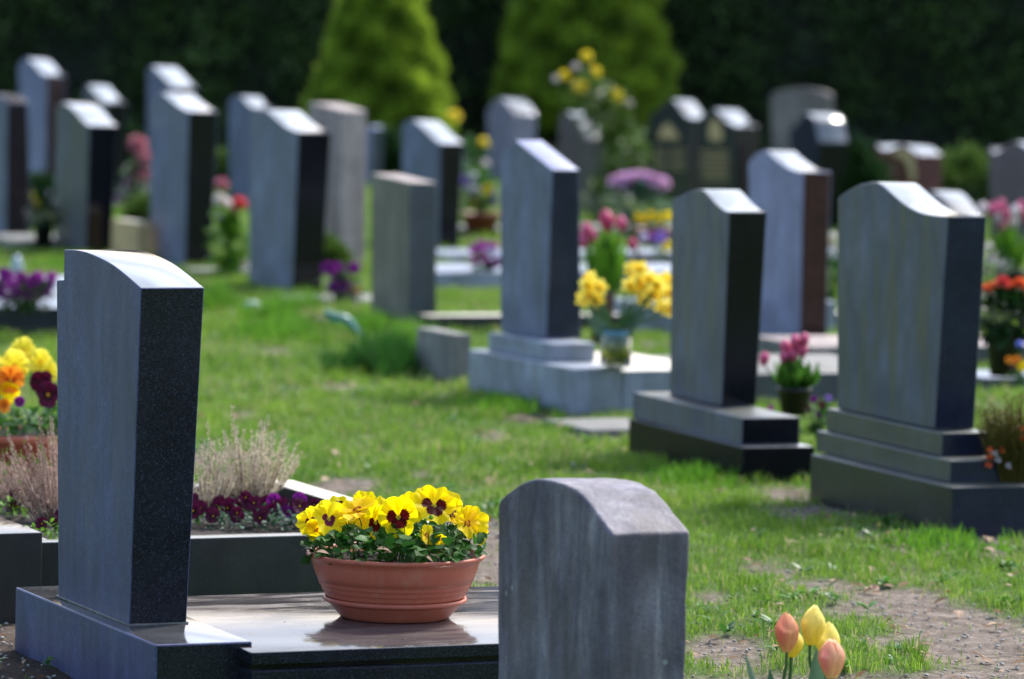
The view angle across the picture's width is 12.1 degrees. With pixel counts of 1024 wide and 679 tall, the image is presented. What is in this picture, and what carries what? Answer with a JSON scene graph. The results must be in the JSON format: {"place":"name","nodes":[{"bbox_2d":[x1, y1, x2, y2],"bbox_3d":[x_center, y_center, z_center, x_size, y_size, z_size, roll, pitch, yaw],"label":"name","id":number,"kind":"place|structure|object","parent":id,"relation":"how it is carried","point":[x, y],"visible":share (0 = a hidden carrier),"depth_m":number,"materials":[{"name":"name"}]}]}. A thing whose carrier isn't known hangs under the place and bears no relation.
{"place":"outdoors","nodes":[
{"label":"outdoors","id":0,"kind":"place"},
{"bbox_2d":[0,336,57,477],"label":"potted pansies","id":1,"kind":"object","parent":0,"point":[17,361],"visible":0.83,"depth_m":14.11,"materials":[{"name":"plant"}]},
{"bbox_2d":[0,160,1023,678],"bbox_3d":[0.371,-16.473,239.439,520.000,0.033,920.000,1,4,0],"label":"ground","id":2,"kind":"structure","parent":0,"point":[950,634],"depth_m":12.82,"materials":[{"name":"soil"}]},
{"bbox_2d":[0,93,30,233],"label":"headstone","id":3,"kind":"object","parent":2,"relation":"on","point":[14,169],"visible":0.88,"depth_m":27.98,"materials":[{"name":"grey stone"}]},
{"bbox_2d":[0,517,41,623],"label":"granite block","id":4,"kind":"structure","parent":2,"relation":"on","point":[20,555],"depth_m":11.82,"materials":[{"name":"stone"}]},
{"bbox_2d":[0,267,57,315],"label":"pansies","id":5,"kind":"object","parent":2,"relation":"on","point":[30,291],"visible":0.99,"depth_m":20.51,"materials":[{"name":"purple plant"}]},
{"bbox_2d":[0,275,63,338],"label":"kerb","id":6,"kind":"structure","parent":2,"relation":"on","point":[43,321],"depth_m":20.75,"materials":[{"name":"stone"}]},
{"bbox_2d":[18,58,65,175],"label":"headstone","id":7,"kind":"object","parent":2,"relation":"on","point":[42,84],"visible":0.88,"depth_m":34.13,"materials":[{"name":"grey stone"}]},
{"bbox_2d":[30,169,54,216],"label":"shrub","id":8,"kind":"object","parent":2,"relation":"on","point":[39,179],"visible":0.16,"depth_m":30.61,"materials":[{"name":"green plant"}]},
{"bbox_2d":[23,186,66,245],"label":"potted flower","id":9,"kind":"object","parent":2,"relation":"on","point":[43,226],"visible":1,"depth_m":26.92,"materials":[{"name":"green plant"}]},
{"bbox_2d":[0,234,111,251],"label":"kerb","id":10,"kind":"structure","parent":2,"relation":"on","point":[18,239],"depth_m":27.05,"materials":[{"name":"stone"}]},
{"bbox_2d":[55,103,117,249],"bbox_3d":[-2.383,-0.885,26.919,0.171,0.863,0.632,0,5,-22],"label":"headstone","id":11,"kind":"object","parent":2,"relation":"on","point":[86,136],"visible":0.91,"depth_m":26.70,"materials":[{"name":"stone"}]},
{"bbox_2d":[82,85,126,196],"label":"headstone","id":12,"kind":"object","parent":2,"relation":"on","point":[109,102],"visible":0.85,"depth_m":32.80,"materials":[{"name":"grey stone"}]},
{"bbox_2d":[112,219,149,252],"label":"sandstone block","id":13,"kind":"structure","parent":2,"relation":"on","point":[130,234],"depth_m":26.26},
{"bbox_2d":[114,134,150,206],"bbox_3d":[-2.485,-1.059,31.580,0.317,0.576,0.334,0,4,-15],"label":"flower arrangement","id":14,"kind":"object","parent":2,"relation":"on","point":[135,168],"visible":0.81,"depth_m":31.54,"materials":[{"name":"pink plant"}]},
{"bbox_2d":[15,249,251,678],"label":"headstone","id":15,"kind":"object","parent":2,"relation":"on","point":[113,605],"visible":0.97,"depth_m":10.76,"materials":[{"name":"stone"}]},
{"bbox_2d":[120,189,149,221],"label":"shrub","id":16,"kind":"object","parent":2,"relation":"on","point":[138,208],"visible":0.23,"depth_m":28.20,"materials":[{"name":"green plant"}]},
{"bbox_2d":[124,117,146,191],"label":"shrub","id":17,"kind":"object","parent":2,"relation":"on","point":[132,130],"visible":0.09,"depth_m":34.17,"materials":[{"name":"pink plant"}]},
{"bbox_2d":[147,66,196,191],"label":"headstone","id":18,"kind":"object","parent":2,"relation":"on","point":[166,79],"visible":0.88,"depth_m":33.24,"materials":[{"name":"grey stone"}]},
{"bbox_2d":[150,93,217,266],"bbox_3d":[-1.782,-0.855,26.102,0.171,0.952,0.642,0,5,-22],"label":"headstone","id":19,"kind":"object","parent":2,"relation":"on","point":[184,128],"visible":0.88,"depth_m":25.88,"materials":[{"name":"grey stone"}]},
{"bbox_2d":[0,480,437,595],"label":"planter frame","id":20,"kind":"object","parent":2,"relation":"on","point":[247,559],"visible":0.3,"depth_m":12.12,"materials":[{"name":"stone"}]},
{"bbox_2d":[0,449,41,511],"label":"heather","id":21,"kind":"object","parent":20,"relation":"on","point":[5,489],"visible":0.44,"depth_m":12.83,"materials":[{"name":"brown plant"}]},
{"bbox_2d":[0,408,57,523],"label":"heather","id":22,"kind":"object","parent":20,"relation":"on","point":[47,496],"visible":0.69,"depth_m":12.59,"materials":[{"name":"beige plant"}]},
{"bbox_2d":[191,493,227,526],"bbox_3d":[-0.796,0.445,12.624,0.140,0.087,0.149,1,4,0],"label":"viola","id":23,"kind":"object","parent":20,"relation":"on","point":[199,507],"visible":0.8,"depth_m":12.57,"materials":[{"name":"purple plant"}]},
{"bbox_2d":[193,436,246,512],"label":"heather","id":24,"kind":"object","parent":20,"relation":"on","point":[211,491],"visible":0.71,"depth_m":12.93,"materials":[{"name":"beige plant"}]},
{"bbox_2d":[202,497,251,529],"bbox_3d":[-0.741,0.456,12.570,0.136,0.082,0.148,1,4,0],"label":"viola","id":25,"kind":"object","parent":20,"relation":"on","point":[231,511],"visible":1,"depth_m":12.54,"materials":[{"name":"purple plant"}]},
{"bbox_2d":[194,402,302,498],"bbox_3d":[-0.719,0.315,13.088,0.300,0.282,0.257,1,4,0],"label":"heather","id":26,"kind":"object","parent":20,"relation":"on","point":[258,477],"visible":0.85,"depth_m":13.06,"materials":[{"name":"beige plant"}]},
{"bbox_2d":[232,490,280,523],"bbox_3d":[-0.677,0.440,12.710,0.138,0.093,0.152,1,4,0],"label":"viola","id":27,"kind":"object","parent":20,"relation":"on","point":[245,495],"visible":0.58,"depth_m":12.68,"materials":[{"name":"purple plant"}]},
{"bbox_2d":[244,496,296,529],"bbox_3d":[-0.629,0.453,12.570,0.131,0.087,0.147,0,5,-21],"label":"viola","id":28,"kind":"object","parent":20,"relation":"on","point":[260,512],"visible":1,"depth_m":12.55,"materials":[{"name":"purple plant"}]},
{"bbox_2d":[203,270,240,309],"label":"grass tuft","id":29,"kind":"object","parent":2,"relation":"on","point":[218,295],"visible":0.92,"depth_m":22.75,"materials":[{"name":"green plant"}]},
{"bbox_2d":[215,146,228,193],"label":"shrub","id":30,"kind":"object","parent":2,"relation":"on","point":[222,162],"visible":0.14,"depth_m":34.49,"materials":[{"name":"green plant"}]},
{"bbox_2d":[203,177,248,275],"bbox_3d":[-1.470,-0.584,25.118,0.289,0.533,0.271,1,4,0],"label":"rose bush","id":31,"kind":"object","parent":2,"relation":"on","point":[229,222],"visible":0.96,"depth_m":25.09,"materials":[{"name":"green plant"}]},
{"bbox_2d":[229,96,275,211],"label":"headstone","id":32,"kind":"object","parent":2,"relation":"on","point":[242,109],"visible":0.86,"depth_m":32.20,"materials":[{"name":"grey stone"}]},
{"bbox_2d":[228,290,312,321],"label":"grass tuft","id":33,"kind":"object","parent":2,"relation":"on","point":[277,306],"visible":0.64,"depth_m":22.02,"materials":[{"name":"green plant"}]},
{"bbox_2d":[222,302,344,343],"bbox_3d":[-0.996,-0.089,21.165,0.549,0.145,1.013,1,4,0],"label":"grass tuft","id":34,"kind":"object","parent":2,"relation":"on","point":[290,327],"visible":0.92,"depth_m":21.00,"materials":[{"name":"green plant"}]},
{"bbox_2d":[249,110,330,293],"bbox_3d":[-1.120,-0.682,24.159,0.170,0.929,0.735,0,5,-22],"label":"headstone","id":35,"kind":"object","parent":2,"relation":"on","point":[289,158],"visible":0.93,"depth_m":23.95,"materials":[{"name":"grey stone"}]},
{"bbox_2d":[262,281,324,309],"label":"grass tuft","id":36,"kind":"object","parent":2,"relation":"on","point":[309,300],"visible":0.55,"depth_m":22.92,"materials":[{"name":"green plant"}]},
{"bbox_2d":[272,294,371,305],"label":"kerb","id":37,"kind":"structure","parent":2,"relation":"on","point":[366,297],"depth_m":23.37,"materials":[{"name":"stone"}]},
{"bbox_2d":[313,262,369,301],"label":"pansies","id":38,"kind":"object","parent":37,"relation":"on","point":[340,285],"visible":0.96,"depth_m":23.21,"materials":[{"name":"purple plant"}]},
{"bbox_2d":[309,103,365,265],"bbox_3d":[-0.961,-0.852,26.647,0.175,0.901,0.370,-2,5,-34],"label":"headstone","id":39,"kind":"object","parent":2,"relation":"on","point":[344,125],"visible":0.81,"depth_m":26.52,"materials":[{"name":"stone"}]},
{"bbox_2d":[323,230,355,273],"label":"shrub","id":40,"kind":"object","parent":2,"relation":"on","point":[336,250],"visible":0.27,"depth_m":25.59,"materials":[{"name":"green plant"}]},
{"bbox_2d":[186,586,498,678],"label":"grave ledger","id":41,"kind":"object","parent":2,"relation":"on","point":[314,638],"visible":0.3,"depth_m":10.68,"materials":[{"name":"stone"}]},
{"bbox_2d":[295,485,490,622],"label":"potted pansies","id":42,"kind":"object","parent":41,"relation":"on","point":[401,559],"visible":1,"depth_m":10.96,"materials":[{"name":"ceramic"}]},
{"bbox_2d":[309,314,421,379],"bbox_3d":[-0.527,0.009,19.404,0.762,0.236,0.743,5,5,37],"label":"grass clump","id":43,"kind":"object","parent":2,"relation":"on","point":[382,353],"visible":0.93,"depth_m":19.24,"materials":[{"name":"green plant"}]},
{"bbox_2d":[338,301,401,335],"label":"grass tuft","id":44,"kind":"object","parent":2,"relation":"on","point":[364,319],"visible":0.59,"depth_m":21.45,"materials":[{"name":"green plant"}]},
{"bbox_2d":[366,126,382,186],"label":"headstone","id":45,"kind":"object","parent":2,"relation":"on","point":[374,135],"visible":0.67,"depth_m":35.91,"materials":[{"name":"grey stone"}]},
{"bbox_2d":[297,0,457,135],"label":"conifer","id":46,"kind":"object","parent":2,"relation":"on","point":[382,62],"visible":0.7,"depth_m":38.88,"materials":[{"name":"green plant"}]},
{"bbox_2d":[378,124,401,174],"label":"shrub","id":47,"kind":"object","parent":2,"relation":"on","point":[391,152],"visible":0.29,"depth_m":37.31,"materials":[{"name":"green plant"}]},
{"bbox_2d":[371,174,436,322],"bbox_3d":[-0.502,-0.409,22.296,0.144,0.694,0.475,-1,5,-24],"label":"headstone","id":48,"kind":"object","parent":2,"relation":"on","point":[404,217],"visible":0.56,"depth_m":22.12,"materials":[{"name":"stone"}]},
{"bbox_2d":[368,309,449,346],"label":"grass tuft","id":49,"kind":"object","parent":2,"relation":"on","point":[414,322],"visible":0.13,"depth_m":20.45,"materials":[{"name":"green plant"}]},
{"bbox_2d":[402,120,463,248],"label":"headstone","id":50,"kind":"object","parent":2,"relation":"on","point":[432,150],"visible":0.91,"depth_m":27.89,"materials":[{"name":"grey stone"}]},
{"bbox_2d":[416,327,470,384],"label":"concrete block","id":51,"kind":"structure","parent":2,"relation":"on","point":[445,353],"depth_m":19.01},
{"bbox_2d":[446,109,489,198],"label":"yellow flower","id":52,"kind":"object","parent":2,"relation":"on","point":[468,140],"visible":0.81,"depth_m":33.89,"materials":[{"name":"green plant"}]},
{"bbox_2d":[461,167,500,230],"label":"potted pansies","id":53,"kind":"object","parent":2,"relation":"on","point":[479,218],"visible":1,"depth_m":29.38,"materials":[{"name":"plant"}]},
{"bbox_2d":[424,388,565,416],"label":"grass tuft","id":54,"kind":"object","parent":2,"relation":"on","point":[497,399],"visible":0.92,"depth_m":17.78,"materials":[{"name":"green plant"}]},
{"bbox_2d":[0,303,1020,669],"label":"weeds","id":55,"kind":"object","parent":2,"relation":"on","point":[756,613],"visible":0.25,"depth_m":13.59,"materials":[{"name":"green plant"}]},
{"bbox_2d":[487,98,535,180],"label":"headstone","id":56,"kind":"object","parent":2,"relation":"on","point":[510,121],"visible":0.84,"depth_m":37.42,"materials":[{"name":"stone"}]},
{"bbox_2d":[0,0,1023,159],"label":"hedge","id":57,"kind":"object","parent":2,"relation":"on","point":[938,75],"visible":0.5,"depth_m":41.63,"materials":[{"name":"green plant"}]},
{"bbox_2d":[0,149,1023,678],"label":"grass","id":58,"kind":"structure","parent":2,"relation":"on","point":[442,445],"depth_m":16.10,"materials":[{"name":"plant"}]},
{"bbox_2d":[0,352,1023,678],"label":"leaf litter","id":59,"kind":"object","parent":2,"relation":"on","point":[876,588],"visible":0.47,"depth_m":12.71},
{"bbox_2d":[0,453,1023,678],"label":"pebbles","id":60,"kind":"object","parent":2,"relation":"on","point":[712,650],"visible":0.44,"depth_m":12.06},
{"bbox_2d":[436,249,591,262],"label":"kerb","id":61,"kind":"structure","parent":2,"relation":"on","point":[459,254],"depth_m":26.75,"materials":[{"name":"grey stone"}]},
{"bbox_2d":[469,140,621,415],"bbox_3d":[0.151,-0.230,18.129,0.269,1.014,0.893,-1,5,-25],"label":"headstone","id":62,"kind":"object","parent":2,"relation":"on","point":[533,348],"visible":0.88,"depth_m":18.17,"materials":[{"name":"grey stone"}]},
{"bbox_2d":[575,260,670,367],"bbox_3d":[0.421,-0.097,17.733,0.378,0.402,0.187,1,4,0],"label":"jar of daffodils","id":63,"kind":"object","parent":62,"relation":"on","point":[643,286],"visible":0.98,"depth_m":17.73,"materials":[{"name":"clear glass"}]},
{"bbox_2d":[436,263,670,290],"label":"kerb","id":64,"kind":"structure","parent":2,"relation":"on","point":[457,274],"depth_m":24.59,"materials":[{"name":"grey stone"}]},
{"bbox_2d":[467,240,500,271],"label":"pansies","id":65,"kind":"object","parent":64,"relation":"on","point":[489,259],"visible":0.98,"depth_m":24.65,"materials":[{"name":"purple plant"}]},
{"bbox_2d":[640,231,670,261],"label":"pansies","id":66,"kind":"object","parent":64,"relation":"on","point":[660,237],"visible":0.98,"depth_m":25.90,"materials":[{"name":"purple plant"}]},
{"bbox_2d":[559,112,603,215],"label":"headstone","id":67,"kind":"object","parent":2,"relation":"on","point":[568,149],"visible":0.44,"depth_m":32.55,"materials":[{"name":"grey stone"}]},
{"bbox_2d":[488,0,685,134],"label":"conifer","id":68,"kind":"object","parent":2,"relation":"on","point":[542,42],"visible":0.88,"depth_m":40.39,"materials":[{"name":"green plant"}]},
{"bbox_2d":[545,418,628,438],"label":"paving slab","id":69,"kind":"structure","parent":2,"relation":"on","point":[613,427],"depth_m":17.07,"materials":[{"name":"stone"}]},
{"bbox_2d":[498,478,688,678],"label":"headstone","id":70,"kind":"object","parent":2,"relation":"on","point":[592,574],"visible":1,"depth_m":9.74,"materials":[{"name":"stone"}]},
{"bbox_2d":[552,51,655,223],"bbox_3d":[0.597,-1.272,31.093,0.698,1.181,0.375,1,4,0],"label":"yellow rose shrub","id":71,"kind":"object","parent":2,"relation":"on","point":[608,138],"visible":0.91,"depth_m":31.05,"materials":[{"name":"green plant"}]},
{"bbox_2d":[580,209,640,342],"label":"potted tulips","id":72,"kind":"object","parent":2,"relation":"on","point":[606,260],"visible":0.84,"depth_m":21.10,"materials":[{"name":"plant"}]},
{"bbox_2d":[603,130,649,184],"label":"shrub","id":73,"kind":"object","parent":2,"relation":"on","point":[635,165],"visible":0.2,"depth_m":35.96,"materials":[{"name":"green plant"}]},
{"bbox_2d":[418,311,837,332],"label":"grave slab","id":74,"kind":"structure","parent":2,"relation":"on","point":[475,321],"depth_m":21.60,"materials":[{"name":"stone"}]},
{"bbox_2d":[593,352,669,413],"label":"grave slab","id":75,"kind":"structure","parent":2,"relation":"on","point":[643,373],"depth_m":17.85,"materials":[{"name":"grey stone"}]},
{"bbox_2d":[601,170,671,238],"bbox_3d":[0.780,-0.810,29.492,0.495,0.465,0.428,1,4,0],"label":"hydrangea","id":76,"kind":"object","parent":2,"relation":"on","point":[642,189],"visible":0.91,"depth_m":29.41,"materials":[{"name":"purple plant"}]},
{"bbox_2d":[631,211,671,245],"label":"potted pansies","id":77,"kind":"object","parent":2,"relation":"on","point":[653,228],"visible":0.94,"depth_m":28.04,"materials":[{"name":"plant"}]},
{"bbox_2d":[649,100,703,199],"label":"headstone","id":78,"kind":"object","parent":2,"relation":"on","point":[673,135],"visible":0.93,"depth_m":34.60,"materials":[{"name":"black stone"}]},
{"bbox_2d":[640,455,748,495],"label":"grass tuft","id":79,"kind":"object","parent":2,"relation":"on","point":[699,475],"visible":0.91,"depth_m":15.35,"materials":[{"name":"green plant"}]},
{"bbox_2d":[628,189,813,482],"bbox_3d":[0.689,-0.016,15.912,0.250,0.945,1.016,0,5,-20],"label":"headstone","id":80,"kind":"object","parent":2,"relation":"on","point":[705,408],"visible":0.93,"depth_m":15.89,"materials":[{"name":"black stone"}]},
{"bbox_2d":[613,298,835,333],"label":"kerb","id":81,"kind":"structure","parent":2,"relation":"on","point":[662,321],"depth_m":21.90,"materials":[{"name":"grey stone"}]},
{"bbox_2d":[697,109,758,198],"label":"headstone","id":82,"kind":"object","parent":2,"relation":"on","point":[727,145],"visible":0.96,"depth_m":33.62,"materials":[{"name":"black stone"}]},
{"bbox_2d":[621,248,835,272],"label":"kerb","id":83,"kind":"structure","parent":2,"relation":"on","point":[645,254],"depth_m":26.07,"materials":[{"name":"stone"}]},
{"bbox_2d":[651,353,837,404],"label":"kerb","id":84,"kind":"structure","parent":2,"relation":"on","point":[822,387],"depth_m":18.37,"materials":[{"name":"stone"}]},
{"bbox_2d":[745,612,798,678],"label":"tulip","id":85,"kind":"object","parent":2,"relation":"on","point":[786,630],"visible":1,"depth_m":10.01,"materials":[{"name":"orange plant"}]},
{"bbox_2d":[749,151,830,335],"bbox_3d":[1.223,-0.418,21.367,0.138,0.829,0.577,0,5,-22],"label":"headstone","id":86,"kind":"object","parent":2,"relation":"on","point":[789,192],"visible":0.92,"depth_m":21.17,"materials":[{"name":"grey stone"}]},
{"bbox_2d":[759,333,820,414],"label":"potted tulips","id":87,"kind":"object","parent":2,"relation":"on","point":[795,380],"visible":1,"depth_m":16.69,"materials":[{"name":"plant"}]},
{"bbox_2d":[768,395,831,440],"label":"violas","id":88,"kind":"object","parent":2,"relation":"on","point":[819,414],"visible":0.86,"depth_m":16.51,"materials":[{"name":"green plant"}]},
{"bbox_2d":[771,88,833,150],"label":"headstone","id":89,"kind":"object","parent":2,"relation":"on","point":[791,107],"visible":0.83,"depth_m":37.13,"materials":[{"name":"grey stone"}]},
{"bbox_2d":[801,604,825,678],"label":"tulip","id":90,"kind":"object","parent":2,"relation":"on","point":[813,624],"visible":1,"depth_m":10.02,"materials":[{"name":"yellow plant"}]},
{"bbox_2d":[790,113,847,229],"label":"headstone","id":91,"kind":"object","parent":2,"relation":"on","point":[818,141],"visible":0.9,"depth_m":31.13,"materials":[{"name":"grey stone"}]},
{"bbox_2d":[818,638,844,678],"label":"tulip","id":92,"kind":"object","parent":2,"relation":"on","point":[831,656],"visible":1,"depth_m":9.95,"materials":[{"name":"pink plant"}]},
{"bbox_2d":[827,232,837,301],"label":"white flowers","id":93,"kind":"object","parent":2,"relation":"on","point":[833,259],"visible":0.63,"depth_m":23.73,"materials":[{"name":"green plant"}]},
{"bbox_2d":[829,129,895,230],"bbox_3d":[2.229,-0.977,31.326,0.665,0.790,0.567,1,4,0],"label":"shrub","id":94,"kind":"object","parent":2,"relation":"on","point":[864,165],"visible":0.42,"depth_m":31.19,"materials":[{"name":"green plant"}]},
{"bbox_2d":[759,334,1023,364],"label":"kerb","id":95,"kind":"structure","parent":2,"relation":"on","point":[821,344],"depth_m":20.45,"materials":[{"name":"stone"}]},
{"bbox_2d":[876,144,941,191],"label":"headstone","id":96,"kind":"object","parent":2,"relation":"on","point":[920,165],"visible":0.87,"depth_m":32.08,"materials":[{"name":"red stone"}]},
{"bbox_2d":[810,182,1023,536],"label":"headstone","id":97,"kind":"object","parent":2,"relation":"on","point":[899,434],"visible":0.98,"depth_m":14.52,"materials":[{"name":"stone"}]},
{"bbox_2d":[873,520,1018,560],"bbox_3d":[1.255,0.565,13.714,0.435,0.065,0.679,1,4,0],"label":"grass tuft","id":98,"kind":"object","parent":2,"relation":"on","point":[935,535],"visible":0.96,"depth_m":13.76,"materials":[{"name":"green plant"}]},
{"bbox_2d":[927,191,980,215],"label":"headstone","id":99,"kind":"object","parent":2,"relation":"on","point":[958,202],"visible":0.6,"depth_m":24.05,"materials":[{"name":"grey stone"}]},
{"bbox_2d":[939,139,989,218],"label":"shrub","id":100,"kind":"object","parent":2,"relation":"on","point":[965,170],"visible":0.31,"depth_m":33.26,"materials":[{"name":"green plant"}]},
{"bbox_2d":[982,242,1016,312],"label":"white flowers","id":101,"kind":"object","parent":2,"relation":"on","point":[1002,264],"visible":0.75,"depth_m":22.89,"materials":[{"name":"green plant"}]},
{"bbox_2d":[976,391,1023,482],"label":"shrub","id":102,"kind":"object","parent":2,"relation":"on","point":[1005,448],"visible":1,"depth_m":14.24,"materials":[{"name":"green plant"}]},
{"bbox_2d":[976,370,1023,392],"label":"kerb","id":103,"kind":"structure","parent":2,"relation":"on","point":[985,380],"depth_m":19.13,"materials":[{"name":"stone"}]},
{"bbox_2d":[977,198,1023,289],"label":"potted tulips","id":104,"kind":"object","parent":2,"relation":"on","point":[1005,237],"visible":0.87,"depth_m":24.35,"materials":[{"name":"plant"}]},
{"bbox_2d":[979,274,1023,376],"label":"potted flowers","id":105,"kind":"object","parent":2,"relation":"on","point":[1000,339],"visible":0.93,"depth_m":18.15,"materials":[{"name":"green plant"}]},
{"bbox_2d":[989,142,1023,247],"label":"headstone","id":106,"kind":"object","parent":2,"relation":"on","point":[1006,173],"visible":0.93,"depth_m":29.71,"materials":[{"name":"grey stone"}]},
{"bbox_2d":[1005,340,1023,385],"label":"pansies","id":107,"kind":"object","parent":2,"relation":"on","point":[1017,361],"visible":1,"depth_m":17.82,"materials":[{"name":"orange plant"}]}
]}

